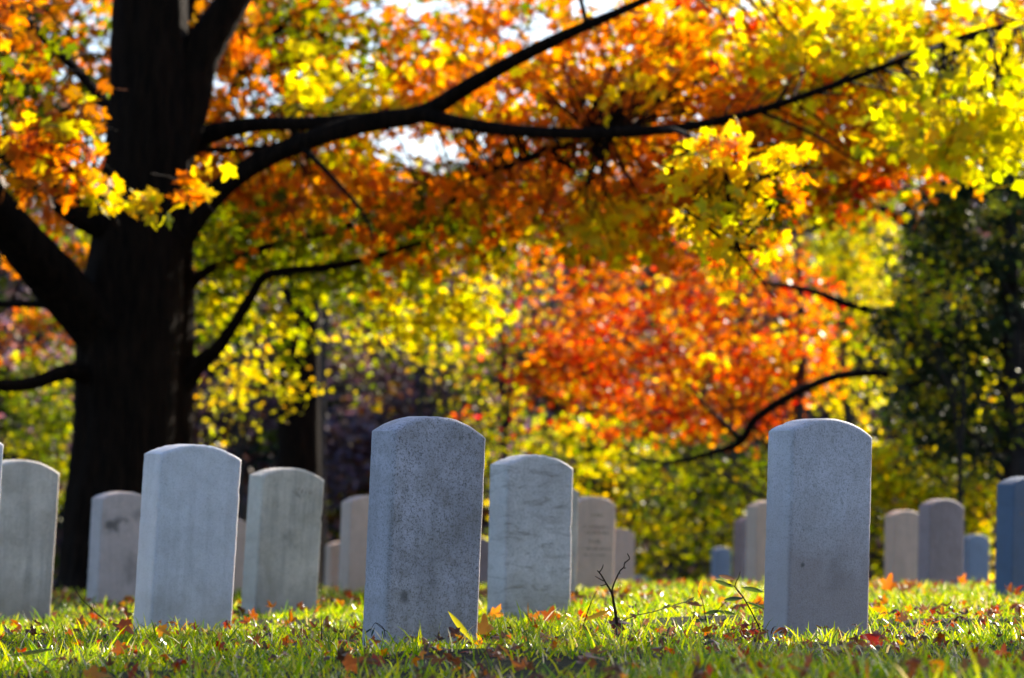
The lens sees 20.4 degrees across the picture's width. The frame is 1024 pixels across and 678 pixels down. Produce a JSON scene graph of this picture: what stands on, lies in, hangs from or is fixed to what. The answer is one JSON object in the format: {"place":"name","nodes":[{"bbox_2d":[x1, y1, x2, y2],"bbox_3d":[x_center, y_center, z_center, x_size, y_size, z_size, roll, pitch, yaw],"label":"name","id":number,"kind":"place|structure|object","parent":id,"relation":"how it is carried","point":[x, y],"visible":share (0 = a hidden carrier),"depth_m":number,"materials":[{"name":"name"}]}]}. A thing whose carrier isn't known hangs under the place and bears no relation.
{"place":"outdoors","nodes":[
{"label":"outdoors","id":0,"kind":"place"},
{"bbox_2d":[0,572,1023,677],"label":"grass","id":1,"kind":"structure","parent":0,"point":[85,656],"depth_m":7.11,"materials":[{"name":"green plant"}]},
{"bbox_2d":[8,648,55,655],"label":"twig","id":2,"kind":"object","parent":1,"relation":"on","point":[37,651],"visible":0.97,"depth_m":6.17,"materials":[{"name":"green plant"}]},
{"bbox_2d":[76,591,106,620],"bbox_3d":[-1.208,0.766,8.166,0.091,0.089,0.004,0,-4,0],"label":"fallen twig","id":3,"kind":"object","parent":1,"relation":"on","point":[90,607],"visible":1,"depth_m":8.16,"materials":[{"name":"brown wood"}]},
{"bbox_2d":[0,227,1023,677],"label":"ground","id":4,"kind":"structure","parent":0,"point":[524,673],"depth_m":6.59,"materials":[{"name":"green plant"}]},
{"bbox_2d":[0,443,3,496],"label":"headstone","id":5,"kind":"object","parent":4,"relation":"on","point":[1,452],"visible":1,"depth_m":8.96,"materials":[{"name":"stone"}]},
{"bbox_2d":[0,459,59,622],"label":"headstone","id":6,"kind":"object","parent":4,"relation":"on","point":[28,504],"visible":0.72,"depth_m":11.50,"materials":[{"name":"grey stone"}]},
{"bbox_2d":[0,339,74,520],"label":"shrub","id":7,"kind":"object","parent":4,"relation":"on","point":[16,437],"visible":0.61,"depth_m":43.77,"materials":[{"name":"green plant"}]},
{"bbox_2d":[0,297,74,579],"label":"woodland tree","id":8,"kind":"object","parent":4,"relation":"on","point":[60,537],"visible":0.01,"depth_m":71.61,"materials":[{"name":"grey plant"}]},
{"bbox_2d":[0,308,75,462],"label":"tree","id":9,"kind":"object","parent":4,"relation":"on","point":[38,314],"visible":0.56,"depth_m":51.99,"materials":[{"name":"red plant"}]},
{"bbox_2d":[0,219,84,583],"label":"woodland tree","id":10,"kind":"object","parent":4,"relation":"on","point":[7,288],"visible":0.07,"depth_m":58.96,"materials":[{"name":"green plant"}]},
{"bbox_2d":[79,664,111,677],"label":"fallen leaf","id":11,"kind":"object","parent":4,"relation":"on","point":[93,671],"visible":0.94,"depth_m":5.28,"materials":[{"name":"orange plant"}]},
{"bbox_2d":[86,491,141,603],"bbox_3d":[-2.092,1.295,15.097,0.332,0.970,0.102,6,-6,-44],"label":"headstone","id":12,"kind":"object","parent":4,"relation":"on","point":[114,541],"visible":0.46,"depth_m":15.03,"materials":[{"name":"stone"}]},
{"bbox_2d":[111,639,127,655],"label":"fallen leaf","id":13,"kind":"object","parent":4,"relation":"on","point":[118,649],"visible":0.97,"depth_m":6.47,"materials":[{"name":"orange plant"}]},
{"bbox_2d":[115,618,133,635],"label":"fallen leaf","id":14,"kind":"object","parent":4,"relation":"on","point":[122,624],"visible":0.95,"depth_m":7.97,"materials":[{"name":"brown plant"}]},
{"bbox_2d":[54,272,256,555],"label":"woodland tree","id":15,"kind":"object","parent":4,"relation":"on","point":[57,546],"depth_m":70.67,"materials":[{"name":"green plant"}]},
{"bbox_2d":[156,624,170,637],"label":"fallen leaf","id":16,"kind":"object","parent":4,"relation":"on","point":[160,630],"visible":1,"depth_m":7.57,"materials":[{"name":"orange plant"}]},
{"bbox_2d":[133,444,240,632],"bbox_3d":[-1.073,0.829,9.321,0.332,0.970,0.102,7,-5,-42],"label":"headstone","id":17,"kind":"object","parent":4,"relation":"on","point":[187,534],"visible":0.82,"depth_m":9.27,"materials":[{"name":"stone"}]},
{"bbox_2d":[70,179,371,504],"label":"woodland tree","id":18,"kind":"object","parent":4,"relation":"on","point":[219,423],"visible":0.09,"depth_m":62.23,"materials":[{"name":"yellow plant"}]},
{"bbox_2d":[233,518,245,593],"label":"headstone","id":19,"kind":"object","parent":4,"relation":"on","point":[240,550],"visible":0.14,"depth_m":17.77,"materials":[{"name":"stone"}]},
{"bbox_2d":[194,286,323,521],"bbox_3d":[-3.435,1.483,36.836,1.996,4.410,1.744,0,-4,0],"label":"sapling","id":20,"kind":"object","parent":4,"relation":"on","point":[253,371],"visible":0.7,"depth_m":36.92,"materials":[{"name":"yellow plant"}]},
{"bbox_2d":[194,306,362,541],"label":"woodland tree","id":21,"kind":"object","parent":4,"relation":"on","point":[334,517],"visible":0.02,"depth_m":71.00,"materials":[{"name":"yellow plant"}]},
{"bbox_2d":[241,467,323,616],"bbox_3d":[-0.972,1.025,11.942,0.332,0.970,0.103,7,-6,-42],"label":"headstone","id":22,"kind":"object","parent":4,"relation":"on","point":[282,538],"visible":0.78,"depth_m":11.89,"materials":[{"name":"grey stone"}]},
{"bbox_2d":[201,193,401,586],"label":"forest tree","id":23,"kind":"object","parent":4,"relation":"on","point":[298,441],"visible":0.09,"depth_m":43.80,"materials":[{"name":"black plant"}]},
{"bbox_2d":[194,275,464,543],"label":"woodland tree","id":24,"kind":"object","parent":4,"relation":"on","point":[383,370],"visible":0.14,"depth_m":61.49,"materials":[{"name":"yellow plant"}]},
{"bbox_2d":[324,542,339,588],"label":"headstone","id":25,"kind":"object","parent":4,"relation":"on","point":[332,550],"visible":0.24,"depth_m":29.10,"materials":[{"name":"stone"}]},
{"bbox_2d":[277,217,394,585],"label":"forest tree","id":26,"kind":"object","parent":4,"relation":"on","point":[323,360],"visible":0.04,"depth_m":47.99,"materials":[{"name":"grey plant"}]},
{"bbox_2d":[340,653,364,672],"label":"fallen leaf","id":27,"kind":"object","parent":4,"relation":"on","point":[348,661],"visible":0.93,"depth_m":5.67,"materials":[{"name":"orange plant"}]},
{"bbox_2d":[338,495,368,592],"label":"headstone","id":28,"kind":"object","parent":4,"relation":"on","point":[353,541],"visible":0.33,"depth_m":17.63,"materials":[{"name":"stone"}]},
{"bbox_2d":[366,622,386,639],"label":"sprig","id":29,"kind":"object","parent":4,"relation":"on","point":[374,628],"visible":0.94,"depth_m":7.41,"materials":[{"name":"green plant"}]},
{"bbox_2d":[326,289,440,539],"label":"woodland tree","id":30,"kind":"object","parent":4,"relation":"on","point":[366,372],"visible":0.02,"depth_m":70.90,"materials":[{"name":"yellow plant"}]},
{"bbox_2d":[306,274,530,447],"bbox_3d":[-1.248,1.438,37.974,2.999,4.651,2.185,0,-4,0],"label":"sapling","id":31,"kind":"object","parent":4,"relation":"on","point":[423,362],"visible":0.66,"depth_m":37.98,"materials":[{"name":"yellow plant"}]},
{"bbox_2d":[362,416,484,649],"bbox_3d":[-0.243,0.694,7.677,0.332,0.970,0.102,6,-6,-42],"label":"headstone","id":32,"kind":"object","parent":4,"relation":"on","point":[425,512],"visible":0.89,"depth_m":7.62,"materials":[{"name":"stone"}]},
{"bbox_2d":[370,338,488,533],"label":"woodland tree","id":33,"kind":"object","parent":4,"relation":"on","point":[461,341],"depth_m":88.58,"materials":[{"name":"yellow plant"}]},
{"bbox_2d":[392,327,508,535],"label":"woodland tree","id":34,"kind":"object","parent":4,"relation":"on","point":[450,366],"visible":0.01,"depth_m":73.49,"materials":[{"name":"yellow plant"}]},
{"bbox_2d":[325,236,581,542],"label":"woodland tree","id":35,"kind":"object","parent":4,"relation":"on","point":[356,439],"visible":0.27,"depth_m":58.77,"materials":[{"name":"yellow plant"}]},
{"bbox_2d":[448,611,469,639],"bbox_3d":[-0.136,0.754,7.467,0.066,0.080,0.011,0,-4,0],"label":"fallen leaf","id":36,"kind":"object","parent":4,"relation":"on","point":[458,623],"visible":0.73,"depth_m":7.47,"materials":[{"name":"yellow plant"}]},
{"bbox_2d":[430,303,525,535],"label":"woodland tree","id":37,"kind":"object","parent":4,"relation":"on","point":[492,427],"depth_m":88.58,"materials":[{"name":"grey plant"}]},
{"bbox_2d":[479,537,488,583],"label":"headstone","id":38,"kind":"object","parent":4,"relation":"on","point":[484,562],"visible":0.2,"depth_m":33.23,"materials":[{"name":"stone"}]},
{"bbox_2d":[477,613,493,635],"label":"fallen leaf","id":39,"kind":"object","parent":4,"relation":"on","point":[484,626],"visible":0.88,"depth_m":8.26,"materials":[{"name":"orange plant"}]},
{"bbox_2d":[429,218,565,458],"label":"sapling","id":40,"kind":"object","parent":4,"relation":"on","point":[505,450],"visible":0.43,"depth_m":42.04,"materials":[{"name":"yellow plant"}]},
{"bbox_2d":[1,153,1020,573],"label":"hillside woods","id":41,"kind":"object","parent":4,"relation":"on","point":[423,167],"visible":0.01,"depth_m":182.25,"materials":[{"name":"orange plant"}]},
{"bbox_2d":[0,573,1023,677],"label":"leaf litter","id":42,"kind":"object","parent":4,"relation":"on","point":[912,663],"visible":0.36,"depth_m":7.30,"materials":[{"name":"plant"}]},
{"bbox_2d":[0,0,1023,593],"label":"maple tree","id":43,"kind":"object","parent":4,"relation":"on","point":[140,218],"visible":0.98,"depth_m":21.84,"materials":[{"name":"yellow plant"}]},
{"bbox_2d":[0,0,1023,444],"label":"maple tree","id":44,"kind":"object","parent":4,"relation":"on","point":[192,364],"visible":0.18,"depth_m":25.36,"materials":[{"name":"orange plant"}]},
{"bbox_2d":[487,454,572,619],"bbox_3d":[0.063,0.907,10.379,0.332,0.970,0.102,5,-6,-42],"label":"headstone","id":45,"kind":"object","parent":4,"relation":"on","point":[530,533],"visible":0.82,"depth_m":10.33,"materials":[{"name":"stone"}]},
{"bbox_2d":[529,611,539,621],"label":"fallen leaf","id":46,"kind":"object","parent":4,"relation":"on","point":[535,615],"visible":0.34,"depth_m":9.16,"materials":[{"name":"orange plant"}]},
{"bbox_2d":[540,605,559,622],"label":"fallen leaf","id":47,"kind":"object","parent":4,"relation":"on","point":[545,613],"visible":0.72,"depth_m":8.96,"materials":[{"name":"orange plant"}]},
{"bbox_2d":[459,262,656,536],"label":"woodland tree","id":48,"kind":"object","parent":4,"relation":"on","point":[512,301],"visible":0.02,"depth_m":71.91,"materials":[{"name":"grey plant"}]},
{"bbox_2d":[429,231,709,581],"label":"woodland tree","id":49,"kind":"object","parent":4,"relation":"on","point":[554,411],"visible":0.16,"depth_m":63.35,"materials":[{"name":"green plant"}]},
{"bbox_2d":[570,489,578,596],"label":"headstone","id":50,"kind":"object","parent":4,"relation":"on","point":[575,501],"visible":0.11,"depth_m":13.87,"materials":[{"name":"grey stone"}]},
{"bbox_2d":[570,653,604,668],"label":"fallen leaf","id":51,"kind":"object","parent":4,"relation":"on","point":[591,663],"visible":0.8,"depth_m":5.86,"materials":[{"name":"brown plant"}]},
{"bbox_2d":[581,591,596,631],"bbox_3d":[0.218,0.776,8.065,0.046,0.124,0.003,0,-4,0],"label":"grass stalk","id":52,"kind":"object","parent":4,"relation":"on","point":[588,610],"depth_m":8.06,"materials":[{"name":"green plant"}]},
{"bbox_2d":[481,398,701,574],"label":"shrub","id":53,"kind":"object","parent":4,"relation":"on","point":[639,476],"visible":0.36,"depth_m":45.75,"materials":[{"name":"yellow plant"}]},
{"bbox_2d":[576,496,615,591],"bbox_3d":[0.460,1.428,17.034,0.332,0.970,0.103,6,-5,-43],"label":"headstone","id":54,"kind":"object","parent":4,"relation":"on","point":[596,535],"visible":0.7,"depth_m":17.01,"materials":[{"name":"stone"}]},
{"bbox_2d":[582,609,611,620],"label":"fallen leaf","id":55,"kind":"object","parent":4,"relation":"on","point":[597,614],"visible":0.94,"depth_m":8.27,"materials":[{"name":"yellow plant"}]},
{"bbox_2d":[595,553,629,623],"bbox_3d":[0.289,0.724,8.169,0.101,0.218,0.009,0,-4,0],"label":"dead twig","id":56,"kind":"object","parent":4,"relation":"on","point":[614,605],"visible":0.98,"depth_m":8.17,"materials":[{"name":"black wood"}]},
{"bbox_2d":[604,617,630,632],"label":"fallen leaf","id":57,"kind":"object","parent":4,"relation":"on","point":[613,626],"visible":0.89,"depth_m":8.16,"materials":[{"name":"brown plant"}]},
{"bbox_2d":[613,528,634,582],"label":"headstone","id":58,"kind":"object","parent":4,"relation":"on","point":[624,543],"visible":0.21,"depth_m":24.84,"materials":[{"name":"stone"}]},
{"bbox_2d":[634,576,646,581],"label":"headstone","id":59,"kind":"object","parent":4,"relation":"on","point":[642,577],"visible":0.16,"depth_m":44.25,"materials":[{"name":"grey stone"}]},
{"bbox_2d":[629,370,667,580],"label":"woodland tree","id":60,"kind":"object","parent":4,"relation":"on","point":[645,547],"depth_m":85.26,"materials":[{"name":"green plant"}]},
{"bbox_2d":[618,597,700,622],"bbox_3d":[0.427,0.802,8.423,0.045,0.066,0.572,-2,-5,27],"label":"fallen sprig","id":61,"kind":"object","parent":4,"relation":"on","point":[667,606],"visible":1,"depth_m":8.47,"materials":[{"name":"brown plant"}]},
{"bbox_2d":[589,305,753,581],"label":"woodland tree","id":62,"kind":"object","parent":4,"relation":"on","point":[672,563],"visible":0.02,"depth_m":71.39,"materials":[{"name":"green plant"}]},
{"bbox_2d":[495,208,861,500],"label":"oak tree","id":63,"kind":"object","parent":4,"relation":"on","point":[795,375],"visible":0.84,"depth_m":41.74,"materials":[{"name":"orange plant"}]},
{"bbox_2d":[625,343,739,580],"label":"woodland tree","id":64,"kind":"object","parent":4,"relation":"on","point":[708,574],"visible":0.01,"depth_m":83.20,"materials":[{"name":"green plant"}]},
{"bbox_2d":[617,414,769,583],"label":"shrub","id":65,"kind":"object","parent":4,"relation":"on","point":[710,490],"visible":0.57,"depth_m":46.77,"materials":[{"name":"green plant"}]},
{"bbox_2d":[686,580,735,623],"bbox_3d":[0.616,0.839,8.864,0.160,0.184,0.042,0,-4,0],"label":"weed","id":66,"kind":"object","parent":4,"relation":"on","point":[713,612],"visible":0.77,"depth_m":8.86,"materials":[{"name":"green plant"}]},
{"bbox_2d":[694,648,742,658],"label":"fallen leaf","id":67,"kind":"object","parent":4,"relation":"on","point":[726,651],"visible":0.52,"depth_m":6.17,"materials":[{"name":"plant"}]},
{"bbox_2d":[711,547,730,581],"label":"headstone","id":68,"kind":"object","parent":4,"relation":"on","point":[720,560],"visible":0.57,"depth_m":41.46,"materials":[{"name":"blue stone"}]},
{"bbox_2d":[714,573,763,628],"bbox_3d":[0.679,0.769,8.367,0.167,0.170,0.048,0,-4,0],"label":"weed","id":69,"kind":"object","parent":4,"relation":"on","point":[751,589],"visible":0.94,"depth_m":8.37,"materials":[{"name":"green plant"}]},
{"bbox_2d":[733,517,746,581],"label":"headstone","id":70,"kind":"object","parent":4,"relation":"on","point":[739,555],"visible":0.3,"depth_m":25.82,"materials":[{"name":"stone"}]},
{"bbox_2d":[611,222,877,576],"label":"woodland tree","id":71,"kind":"object","parent":4,"relation":"on","point":[775,278],"visible":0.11,"depth_m":59.79,"materials":[{"name":"green plant"}]},
{"bbox_2d":[745,501,766,583],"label":"headstone","id":72,"kind":"object","parent":4,"relation":"on","point":[755,535],"visible":0.3,"depth_m":20.19,"materials":[{"name":"stone"}]},
{"bbox_2d":[748,633,764,659],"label":"fallen twig","id":73,"kind":"object","parent":4,"relation":"on","point":[757,644],"visible":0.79,"depth_m":5.90,"materials":[{"name":"brown wood"}]},
{"bbox_2d":[629,175,929,509],"bbox_3d":[3.377,0.621,34.426,3.995,5.402,0.562,1,-4,-19],"label":"forest tree","id":74,"kind":"object","parent":4,"relation":"on","point":[753,421],"visible":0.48,"depth_m":34.39,"materials":[{"name":"black plant"}]},
{"bbox_2d":[664,217,964,581],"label":"woodland tree","id":75,"kind":"object","parent":4,"relation":"on","point":[859,358],"visible":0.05,"depth_m":62.57,"materials":[{"name":"yellow plant"}]},
{"bbox_2d":[763,418,871,640],"bbox_3d":[0.870,0.712,8.113,0.332,0.970,0.102,6,-6,-39],"label":"headstone","id":76,"kind":"object","parent":4,"relation":"on","point":[818,510],"visible":0.85,"depth_m":8.06,"materials":[{"name":"stone"}]},
{"bbox_2d":[744,240,903,575],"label":"woodland tree","id":77,"kind":"object","parent":4,"relation":"on","point":[876,510],"visible":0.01,"depth_m":70.21,"materials":[{"name":"yellow plant"}]},
{"bbox_2d":[755,193,933,455],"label":"young tree","id":78,"kind":"object","parent":4,"relation":"on","point":[842,274],"visible":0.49,"depth_m":49.92,"materials":[{"name":"yellow plant"}]},
{"bbox_2d":[859,630,889,647],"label":"fallen leaf","id":79,"kind":"object","parent":4,"relation":"on","point":[874,635],"visible":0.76,"depth_m":6.87,"materials":[{"name":"red plant"}]},
{"bbox_2d":[879,572,898,591],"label":"fallen leaf","id":80,"kind":"object","parent":4,"relation":"on","point":[888,583],"visible":0.98,"depth_m":12.46,"materials":[{"name":"orange plant"}]},
{"bbox_2d":[887,642,899,652],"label":"fallen leaf","id":81,"kind":"object","parent":4,"relation":"on","point":[897,646],"visible":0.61,"depth_m":6.76,"materials":[{"name":"plant"}]},
{"bbox_2d":[884,510,918,583],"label":"headstone","id":82,"kind":"object","parent":4,"relation":"on","point":[901,547],"visible":0.53,"depth_m":21.55,"materials":[{"name":"stone"}]},
{"bbox_2d":[854,343,989,578],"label":"woodland tree","id":83,"kind":"object","parent":4,"relation":"on","point":[881,565],"depth_m":72.20,"materials":[{"name":"green plant"}]},
{"bbox_2d":[851,228,1023,536],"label":"sapling","id":84,"kind":"object","parent":4,"relation":"on","point":[961,483],"visible":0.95,"depth_m":29.53,"materials":[{"name":"green plant"}]},
{"bbox_2d":[870,441,1004,579],"bbox_3d":[5.083,2.097,33.435,2.644,1.974,1.932,3,-5,-39],"label":"shrub","id":85,"kind":"object","parent":4,"relation":"on","point":[888,505],"visible":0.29,"depth_m":33.33,"materials":[{"name":"green plant"}]},
{"bbox_2d":[855,189,1021,578],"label":"woodland tree","id":86,"kind":"object","parent":4,"relation":"on","point":[992,544],"visible":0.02,"depth_m":59.25,"materials":[{"name":"green plant"}]},
{"bbox_2d":[882,309,996,579],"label":"woodland tree","id":87,"kind":"object","parent":4,"relation":"on","point":[991,531],"depth_m":73.07,"materials":[{"name":"green plant"}]},
{"bbox_2d":[856,158,1023,473],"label":"evergreen tree","id":88,"kind":"object","parent":4,"relation":"on","point":[878,274],"visible":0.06,"depth_m":35.99,"materials":[{"name":"green plant"}]},
{"bbox_2d":[917,499,963,587],"bbox_3d":[2.740,1.509,18.202,0.332,0.970,0.102,5,-5,-40],"label":"headstone","id":89,"kind":"object","parent":4,"relation":"on","point":[940,539],"visible":0.64,"depth_m":18.15,"materials":[{"name":"stone"}]},
{"bbox_2d":[858,144,1023,492],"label":"evergreen tree","id":90,"kind":"object","parent":4,"relation":"on","point":[951,214],"visible":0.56,"depth_m":30.93,"materials":[{"name":"green plant"}]},
{"bbox_2d":[963,534,989,583],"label":"headstone","id":91,"kind":"object","parent":4,"relation":"on","point":[975,554],"visible":0.41,"depth_m":28.68,"materials":[{"name":"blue stone"}]},
{"bbox_2d":[994,643,1011,657],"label":"fallen leaf","id":92,"kind":"object","parent":4,"relation":"on","point":[997,651],"visible":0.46,"depth_m":6.37,"materials":[{"name":"orange plant"}]},
{"bbox_2d":[995,476,1023,595],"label":"headstone","id":93,"kind":"object","parent":4,"relation":"on","point":[1010,536],"visible":0.66,"depth_m":13.67,"materials":[{"name":"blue stone"}]},
{"bbox_2d":[0,0,1023,236],"label":"sky","id":94,"kind":"structure","parent":0,"point":[418,8],"materials":[{"name":"white"}]}
]}

